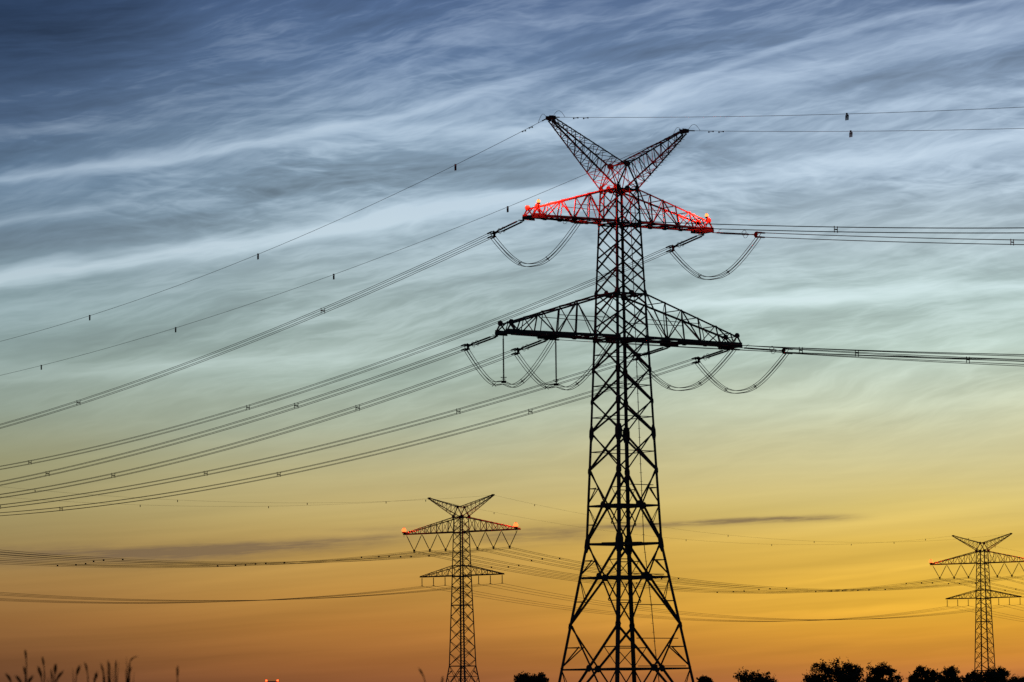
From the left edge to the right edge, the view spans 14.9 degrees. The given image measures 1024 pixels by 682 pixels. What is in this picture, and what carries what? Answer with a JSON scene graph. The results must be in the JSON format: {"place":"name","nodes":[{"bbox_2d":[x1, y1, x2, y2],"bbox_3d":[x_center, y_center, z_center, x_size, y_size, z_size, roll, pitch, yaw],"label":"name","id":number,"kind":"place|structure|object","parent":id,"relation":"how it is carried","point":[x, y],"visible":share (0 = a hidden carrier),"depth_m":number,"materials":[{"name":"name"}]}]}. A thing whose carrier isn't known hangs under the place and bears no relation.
{"place":"outdoors","nodes":[
{"label":"outdoors","id":0,"kind":"place"},
{"bbox_2d":[0,0,1023,681],"label":"sky","id":1,"kind":"structure","parent":0,"point":[148,147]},
{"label":"insulator string","id":2,"kind":"object","parent":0,"visible":0},
{"bbox_2d":[9,584,484,600],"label":"conductor","id":3,"kind":"object","parent":2,"relation":"hanging from","point":[243,600],"visible":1,"depth_m":997.18,"materials":[{"name":"grey metal"}]},
{"bbox_2d":[494,584,1004,619],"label":"conductor","id":4,"kind":"object","parent":2,"relation":"hanging from","point":[739,617],"visible":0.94,"depth_m":1206.52,"materials":[{"name":"grey metal"}]},
{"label":"insulator string","id":5,"kind":"object","parent":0,"visible":0},
{"bbox_2d":[0,583,501,600],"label":"conductor","id":6,"kind":"object","parent":5,"relation":"hanging from","point":[239,600],"visible":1,"depth_m":982.72,"materials":[{"name":"grey metal"}]},
{"bbox_2d":[503,583,1019,619],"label":"conductor","id":7,"kind":"object","parent":5,"relation":"hanging from","point":[773,618],"visible":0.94,"depth_m":1237.66,"materials":[{"name":"grey metal"}]},
{"bbox_3d":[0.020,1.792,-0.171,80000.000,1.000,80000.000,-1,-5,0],"label":"ground","id":8,"kind":"structure","parent":0,"visible":0},
{"bbox_2d":[24,650,26,681],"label":"grass stalk","id":9,"kind":"object","parent":8,"relation":"on","point":[25,652],"depth_m":13.05,"materials":[{"name":"black plant"}]},
{"bbox_2d":[37,666,44,681],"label":"grass stalk","id":10,"kind":"object","parent":8,"relation":"on","point":[39,671],"depth_m":14.01,"materials":[{"name":"black plant"}]},
{"bbox_2d":[53,663,56,681],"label":"grass stalk","id":11,"kind":"object","parent":8,"relation":"on","point":[55,668],"depth_m":13.02,"materials":[{"name":"black plant"}]},
{"bbox_2d":[49,671,63,681],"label":"grass stalk","id":12,"kind":"object","parent":8,"relation":"on","point":[58,676],"depth_m":13.61,"materials":[{"name":"black plant"}]},
{"bbox_2d":[73,664,80,681],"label":"grass stalk","id":13,"kind":"object","parent":8,"relation":"on","point":[77,670],"depth_m":13.88,"materials":[{"name":"black plant"}]},
{"bbox_2d":[84,662,88,681],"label":"grass stalk","id":14,"kind":"object","parent":8,"relation":"on","point":[86,671],"depth_m":13.59,"materials":[{"name":"black plant"}]},
{"bbox_2d":[100,662,104,681],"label":"grass stalk","id":15,"kind":"object","parent":8,"relation":"on","point":[103,672],"depth_m":13.10,"materials":[{"name":"black plant"}]},
{"bbox_2d":[107,659,110,681],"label":"grass stalk","id":16,"kind":"object","parent":8,"relation":"on","point":[108,670],"depth_m":12.72,"materials":[{"name":"black plant"}]},
{"bbox_2d":[112,659,118,681],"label":"grass stalk","id":17,"kind":"object","parent":8,"relation":"on","point":[115,671],"depth_m":14.86,"materials":[{"name":"black plant"}]},
{"bbox_2d":[125,666,133,681],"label":"grass stalk","id":18,"kind":"object","parent":8,"relation":"on","point":[129,672],"depth_m":13.36,"materials":[{"name":"black plant"}]},
{"bbox_2d":[126,656,136,681],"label":"grass stalk","id":19,"kind":"object","parent":8,"relation":"on","point":[128,668],"depth_m":13.76,"materials":[{"name":"black plant"}]},
{"bbox_2d":[402,494,520,681],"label":"lattice pylon","id":20,"kind":"object","parent":8,"relation":"on","point":[461,517],"visible":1,"depth_m":1098.00,"materials":[{"name":"metal"}]},
{"bbox_2d":[7,497,416,507],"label":"earth wire","id":21,"kind":"object","parent":20,"relation":"attached to","point":[221,506],"visible":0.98,"depth_m":1029.03,"materials":[{"name":"grey metal"}]},
{"bbox_2d":[0,486,488,504],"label":"earth wire","id":22,"kind":"object","parent":20,"relation":"attached to","point":[218,501],"visible":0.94,"depth_m":987.88,"materials":[{"name":"grey metal"}]},
{"bbox_2d":[406,535,421,552],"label":"insulator string","id":23,"kind":"object","parent":20,"relation":"attached to","point":[416,545],"visible":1,"depth_m":1109.23,"materials":[{"name":"black ceramic"}]},
{"bbox_2d":[4,551,413,567],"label":"conductor bundle","id":24,"kind":"object","parent":23,"relation":"hanging from","point":[205,565],"visible":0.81,"depth_m":1023.23,"materials":[{"name":"grey metal"}]},
{"bbox_2d":[415,551,937,593],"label":"conductor bundle","id":25,"kind":"object","parent":23,"relation":"hanging from","point":[646,587],"visible":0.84,"depth_m":1196.25,"materials":[{"name":"grey metal"}]},
{"bbox_2d":[469,532,484,548],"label":"insulator string","id":26,"kind":"object","parent":20,"relation":"attached to","point":[479,543],"visible":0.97,"depth_m":1095.99,"materials":[{"name":"black ceramic"}]},
{"bbox_2d":[0,548,475,564],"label":"conductor bundle","id":27,"kind":"object","parent":26,"relation":"hanging from","point":[215,563],"visible":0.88,"depth_m":990.17,"materials":[{"name":"grey metal"}]},
{"bbox_2d":[479,548,996,591],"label":"conductor bundle","id":28,"kind":"object","parent":26,"relation":"hanging from","point":[710,585],"visible":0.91,"depth_m":1202.12,"materials":[{"name":"grey metal"}]},
{"bbox_2d":[486,532,500,548],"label":"insulator string","id":29,"kind":"object","parent":20,"relation":"attached to","point":[495,542],"visible":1,"depth_m":1092.79,"materials":[{"name":"black ceramic"}]},
{"bbox_2d":[0,547,493,563],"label":"conductor bundle","id":30,"kind":"object","parent":29,"relation":"hanging from","point":[209,562],"visible":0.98,"depth_m":979.38,"materials":[{"name":"grey metal"}]},
{"bbox_2d":[495,548,1008,590],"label":"conductor bundle","id":31,"kind":"object","parent":29,"relation":"hanging from","point":[720,584],"visible":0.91,"depth_m":1190.85,"materials":[{"name":"grey metal"}]},
{"bbox_2d":[502,531,516,548],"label":"insulator string","id":32,"kind":"object","parent":20,"relation":"attached to","point":[507,542],"visible":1,"depth_m":1089.41,"materials":[{"name":"black ceramic"}]},
{"bbox_2d":[0,547,508,563],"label":"conductor bundle","id":33,"kind":"object","parent":32,"relation":"hanging from","point":[232,563],"visible":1,"depth_m":981.50,"materials":[{"name":"grey metal"}]},
{"bbox_2d":[511,547,1020,590],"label":"conductor bundle","id":34,"kind":"object","parent":32,"relation":"hanging from","point":[760,587],"visible":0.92,"depth_m":1206.83,"materials":[{"name":"grey metal"}]},
{"bbox_2d":[451,503,939,545],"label":"earth wire","id":35,"kind":"object","parent":20,"relation":"attached to","point":[686,539],"visible":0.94,"depth_m":1232.75,"materials":[{"name":"grey metal"}]},
{"bbox_2d":[495,495,1004,542],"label":"earth wire","id":36,"kind":"object","parent":20,"relation":"attached to","point":[722,534],"visible":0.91,"depth_m":1195.19,"materials":[{"name":"grey metal"}]},
{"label":"insulator string","id":37,"kind":"object","parent":20,"relation":"hanging from","visible":0},
{"bbox_2d":[0,586,420,603],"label":"conductor","id":38,"kind":"object","parent":37,"relation":"hanging from","point":[201,602],"visible":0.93,"depth_m":1000.34,"materials":[{"name":"grey metal"}]},
{"bbox_2d":[423,586,946,621],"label":"conductor","id":39,"kind":"object","parent":37,"relation":"hanging from","point":[696,620],"visible":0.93,"depth_m":1251.67,"materials":[{"name":"grey metal"}]},
{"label":"insulator string","id":40,"kind":"object","parent":20,"relation":"hanging from","visible":0},
{"bbox_2d":[5,584,476,601],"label":"conductor","id":41,"kind":"object","parent":40,"relation":"hanging from","point":[258,600],"visible":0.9,"depth_m":986.67,"materials":[{"name":"grey metal"}]},
{"bbox_2d":[480,584,995,619],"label":"conductor","id":42,"kind":"object","parent":40,"relation":"hanging from","point":[723,617],"visible":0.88,"depth_m":1200.11,"materials":[{"name":"grey metal"}]},
{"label":"insulator string","id":43,"kind":"object","parent":20,"relation":"hanging from","visible":0},
{"bbox_2d":[0,586,428,602],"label":"conductor","id":44,"kind":"object","parent":43,"relation":"hanging from","point":[200,602],"visible":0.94,"depth_m":1027.90,"materials":[{"name":"grey metal"}]},
{"bbox_2d":[437,586,955,620],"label":"conductor","id":45,"kind":"object","parent":43,"relation":"hanging from","point":[674,618],"visible":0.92,"depth_m":1201.09,"materials":[{"name":"grey metal"}]},
{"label":"insulator string","id":46,"kind":"object","parent":20,"relation":"hanging from","visible":0},
{"bbox_2d":[0,585,444,602],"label":"conductor","id":47,"kind":"object","parent":46,"relation":"hanging from","point":[189,602],"visible":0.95,"depth_m":995.93,"materials":[{"name":"grey metal"}]},
{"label":"insulator string","id":48,"kind":"object","parent":20,"relation":"hanging from","visible":0},
{"bbox_2d":[0,550,428,566],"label":"conductor bundle","id":49,"kind":"object","parent":48,"relation":"hanging from","point":[194,565],"visible":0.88,"depth_m":1007.35,"materials":[{"name":"grey metal"}]},
{"bbox_2d":[431,550,949,592],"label":"conductor bundle","id":50,"kind":"object","parent":48,"relation":"hanging from","point":[646,585],"visible":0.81,"depth_m":1181.63,"materials":[{"name":"grey metal"}]},
{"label":"insulator string","id":51,"kind":"object","parent":20,"relation":"hanging from","visible":0},
{"bbox_2d":[0,550,442,566],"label":"conductor bundle","id":52,"kind":"object","parent":51,"relation":"hanging from","point":[196,566],"visible":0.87,"depth_m":999.68,"materials":[{"name":"grey metal"}]},
{"bbox_2d":[447,550,967,592],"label":"conductor bundle","id":53,"kind":"object","parent":51,"relation":"hanging from","point":[688,587],"visible":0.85,"depth_m":1213.01,"materials":[{"name":"grey metal"}]},
{"bbox_2d":[513,671,548,681],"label":"tree","id":54,"kind":"object","parent":8,"relation":"on","point":[539,677],"visible":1,"depth_m":776.10,"materials":[{"name":"black plant"}]},
{"bbox_2d":[495,115,742,681],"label":"lattice pylon","id":55,"kind":"object","parent":8,"relation":"on","point":[617,189],"visible":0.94,"depth_m":400.80,"materials":[{"name":"metal"}]},
{"bbox_2d":[3,114,545,340],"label":"earth wire","id":56,"kind":"object","parent":55,"relation":"attached to","point":[455,167],"visible":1,"depth_m":443.22,"materials":[{"name":"grey metal"}]},
{"bbox_2d":[3,127,679,374],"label":"earth wire","id":57,"kind":"object","parent":55,"relation":"attached to","point":[507,207],"visible":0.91,"depth_m":475.31,"materials":[{"name":"grey metal"}]},
{"bbox_2d":[461,334,497,350],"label":"insulator string","id":58,"kind":"object","parent":55,"relation":"attached to","point":[477,342],"visible":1,"depth_m":397.16,"materials":[{"name":"black ceramic"}]},
{"bbox_2d":[0,346,463,485],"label":"conductor bundle","id":59,"kind":"object","parent":58,"relation":"attached to","point":[240,420],"visible":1,"depth_m":442.69,"materials":[{"name":"grey metal"}]},
{"bbox_2d":[464,337,555,387],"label":"jumper loop","id":60,"kind":"object","parent":58,"relation":"hanging from","point":[507,382],"visible":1,"depth_m":392.34,"materials":[{"name":"grey metal"}]},
{"bbox_2d":[501,334,506,382],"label":"post insulator","id":61,"kind":"object","parent":55,"relation":"hanging from","point":[503,366],"visible":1,"depth_m":393.04,"materials":[{"name":"grey metal"}]},
{"bbox_2d":[487,219,523,238],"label":"insulator string","id":62,"kind":"object","parent":55,"relation":"attached to","point":[494,233],"visible":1,"depth_m":400.22,"materials":[{"name":"black ceramic"}]},
{"bbox_2d":[0,234,490,428],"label":"conductor bundle","id":63,"kind":"object","parent":62,"relation":"attached to","point":[323,310],"visible":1,"depth_m":446.26,"materials":[{"name":"grey metal"}]},
{"bbox_2d":[490,219,579,266],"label":"jumper loop","id":64,"kind":"object","parent":62,"relation":"hanging from","point":[540,260],"visible":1,"depth_m":395.69,"materials":[{"name":"grey metal"}]},
{"bbox_2d":[510,339,548,354],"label":"insulator string","id":65,"kind":"object","parent":55,"relation":"attached to","point":[517,349],"visible":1,"depth_m":401.51,"materials":[{"name":"black ceramic"}]},
{"bbox_2d":[0,351,513,497],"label":"conductor bundle","id":66,"kind":"object","parent":65,"relation":"attached to","point":[270,432],"visible":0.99,"depth_m":450.80,"materials":[{"name":"grey metal"}]},
{"bbox_2d":[514,339,612,389],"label":"jumper loop","id":67,"kind":"object","parent":65,"relation":"hanging from","point":[545,387],"visible":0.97,"depth_m":395.86,"materials":[{"name":"grey metal"}]},
{"bbox_2d":[511,331,559,340],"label":"insulator string","id":68,"kind":"object","parent":55,"relation":"attached to","point":[549,336],"visible":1,"depth_m":388.77,"materials":[{"name":"black ceramic"}]},
{"bbox_2d":[556,335,1023,359],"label":"conductor bundle","id":69,"kind":"object","parent":68,"relation":"hanging from","point":[799,352],"visible":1,"depth_m":364.26,"materials":[{"name":"grey metal"}]},
{"bbox_2d":[553,337,558,385],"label":"post insulator","id":70,"kind":"object","parent":55,"relation":"hanging from","point":[556,383],"visible":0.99,"depth_m":396.87,"materials":[{"name":"grey metal"}]},
{"bbox_2d":[534,215,583,223],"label":"insulator string","id":71,"kind":"object","parent":55,"relation":"attached to","point":[574,220],"visible":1,"depth_m":392.17,"materials":[{"name":"black ceramic"}]},
{"bbox_2d":[581,218,1023,232],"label":"conductor bundle","id":72,"kind":"object","parent":71,"relation":"attached to","point":[834,231],"visible":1,"depth_m":368.69,"materials":[{"name":"grey metal"}]},
{"bbox_2d":[564,333,616,342],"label":"insulator string","id":73,"kind":"object","parent":55,"relation":"attached to","point":[595,339],"visible":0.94,"depth_m":392.65,"materials":[{"name":"black ceramic"}]},
{"bbox_2d":[614,338,1016,360],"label":"conductor bundle","id":74,"kind":"object","parent":73,"relation":"hanging from","point":[849,350],"visible":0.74,"depth_m":365.88,"materials":[{"name":"grey metal"}]},
{"bbox_2d":[632,347,669,360],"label":"insulator string","id":75,"kind":"object","parent":55,"relation":"attached to","point":[657,350],"visible":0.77,"depth_m":409.72,"materials":[{"name":"black ceramic"}]},
{"bbox_2d":[0,357,635,508],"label":"conductor bundle","id":76,"kind":"object","parent":75,"relation":"hanging from","point":[322,444],"visible":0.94,"depth_m":474.25,"materials":[{"name":"grey metal"}]},
{"bbox_2d":[637,346,735,390],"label":"jumper loop","id":77,"kind":"object","parent":75,"relation":"hanging from","point":[699,383],"visible":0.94,"depth_m":404.91,"materials":[{"name":"grey metal"}]},
{"bbox_2d":[665,234,703,252],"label":"insulator string","id":78,"kind":"object","parent":55,"relation":"attached to","point":[674,246],"visible":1,"depth_m":413.75,"materials":[{"name":"black ceramic"}]},
{"bbox_2d":[0,248,668,469],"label":"conductor bundle","id":79,"kind":"object","parent":78,"relation":"attached to","point":[342,374],"visible":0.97,"depth_m":479.62,"materials":[{"name":"grey metal"}]},
{"bbox_2d":[669,233,760,279],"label":"jumper loop","id":80,"kind":"object","parent":78,"relation":"hanging from","point":[699,277],"visible":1,"depth_m":409.36,"materials":[{"name":"grey metal"}]},
{"bbox_2d":[691,350,728,363],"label":"insulator string","id":81,"kind":"object","parent":55,"relation":"attached to","point":[698,358],"visible":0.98,"depth_m":414.90,"materials":[{"name":"black ceramic"}]},
{"bbox_2d":[0,359,694,515],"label":"conductor bundle","id":82,"kind":"object","parent":81,"relation":"attached to","point":[353,455],"visible":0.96,"depth_m":482.79,"materials":[{"name":"grey metal"}]},
{"bbox_2d":[695,350,788,393],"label":"jumper loop","id":83,"kind":"object","parent":81,"relation":"hanging from","point":[725,389],"visible":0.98,"depth_m":409.63,"materials":[{"name":"grey metal"}]},
{"bbox_2d":[691,342,738,349],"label":"insulator string","id":84,"kind":"object","parent":55,"relation":"attached to","point":[729,346],"visible":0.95,"depth_m":401.62,"materials":[{"name":"black ceramic"}]},
{"bbox_2d":[739,346,1023,364],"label":"conductor bundle","id":85,"kind":"object","parent":84,"relation":"hanging from","point":[896,354],"visible":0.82,"depth_m":384.84,"materials":[{"name":"grey metal"}]},
{"bbox_2d":[712,229,764,237],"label":"insulator string","id":86,"kind":"object","parent":55,"relation":"attached to","point":[755,234],"visible":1,"depth_m":405.69,"materials":[{"name":"black ceramic"}]},
{"bbox_2d":[762,232,1023,245],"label":"conductor bundle","id":87,"kind":"object","parent":86,"relation":"attached to","point":[1013,244],"visible":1,"depth_m":390.75,"materials":[{"name":"grey metal"}]},
{"bbox_2d":[739,346,792,353],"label":"insulator string","id":88,"kind":"object","parent":55,"relation":"attached to","point":[782,350],"visible":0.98,"depth_m":406.77,"materials":[{"name":"black ceramic"}]},
{"bbox_2d":[790,349,1023,365],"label":"conductor bundle","id":89,"kind":"object","parent":88,"relation":"hanging from","point":[899,355],"visible":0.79,"depth_m":394.84,"materials":[{"name":"grey metal"}]},
{"bbox_2d":[553,107,1018,119],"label":"earth wire","id":90,"kind":"object","parent":55,"relation":"attached to","point":[846,116],"visible":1,"depth_m":376.60,"materials":[{"name":"grey metal"}]},
{"bbox_2d":[688,124,1023,136],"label":"earth wire","id":91,"kind":"object","parent":55,"relation":"attached to","point":[850,133],"visible":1,"depth_m":395.13,"materials":[{"name":"grey metal"}]},
{"bbox_2d":[696,675,713,681],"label":"tree","id":92,"kind":"object","parent":8,"relation":"on","point":[703,678],"visible":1,"depth_m":856.36,"materials":[{"name":"black plant"}]},
{"bbox_2d":[733,666,778,681],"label":"tree","id":93,"kind":"object","parent":8,"relation":"on","point":[753,677],"visible":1,"depth_m":895.26,"materials":[{"name":"black plant"}]},
{"bbox_2d":[801,657,863,681],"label":"tree","id":94,"kind":"object","parent":8,"relation":"on","point":[840,673],"visible":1,"depth_m":874.94,"materials":[{"name":"black plant"}]},
{"bbox_2d":[862,662,903,681],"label":"tree","id":95,"kind":"object","parent":8,"relation":"on","point":[878,673],"visible":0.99,"depth_m":895.32,"materials":[{"name":"black plant"}]},
{"bbox_2d":[905,665,941,681],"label":"tree","id":96,"kind":"object","parent":8,"relation":"on","point":[921,673],"visible":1,"depth_m":924.95,"materials":[{"name":"black plant"}]},
{"bbox_2d":[939,665,962,681],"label":"tree","id":97,"kind":"object","parent":8,"relation":"on","point":[950,673],"visible":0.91,"depth_m":944.96,"materials":[{"name":"black plant"}]},
{"bbox_2d":[959,669,979,681],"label":"tree","id":98,"kind":"object","parent":8,"relation":"on","point":[967,675],"visible":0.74,"depth_m":954.55,"materials":[{"name":"black plant"}]},
{"bbox_2d":[929,533,1023,674],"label":"lattice pylon","id":99,"kind":"object","parent":8,"relation":"on","point":[977,550],"visible":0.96,"depth_m":1372.17,"materials":[{"name":"metal"}]},
{"bbox_2d":[969,666,1018,681],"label":"tree","id":100,"kind":"object","parent":8,"relation":"on","point":[1000,674],"visible":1,"depth_m":925.78,"materials":[{"name":"black plant"}]},
{"bbox_2d":[1014,676,1023,681],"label":"tree","id":101,"kind":"object","parent":8,"relation":"on","point":[1020,679],"visible":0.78,"depth_m":956.42,"materials":[{"name":"black plant"}]},
{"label":"insulator string","id":102,"kind":"object","parent":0,"visible":0},
{"bbox_2d":[940,578,1023,597],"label":"conductor bundle","id":103,"kind":"object","parent":102,"relation":"hanging from","point":[977,588],"visible":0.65,"depth_m":1404.51,"materials":[{"name":"grey metal"}]},
{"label":"insulator string","id":104,"kind":"object","parent":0,"visible":0},
{"bbox_2d":[957,578,1023,594],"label":"conductor bundle","id":105,"kind":"object","parent":104,"relation":"hanging from","point":[993,588],"visible":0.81,"depth_m":1407.16,"materials":[{"name":"grey metal"}]},
{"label":"insulator string","id":106,"kind":"object","parent":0,"visible":0},
{"bbox_2d":[450,586,963,620],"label":"conductor","id":107,"kind":"object","parent":106,"relation":"hanging from","point":[691,618],"visible":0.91,"depth_m":1207.38,"materials":[{"name":"grey metal"}]}
]}

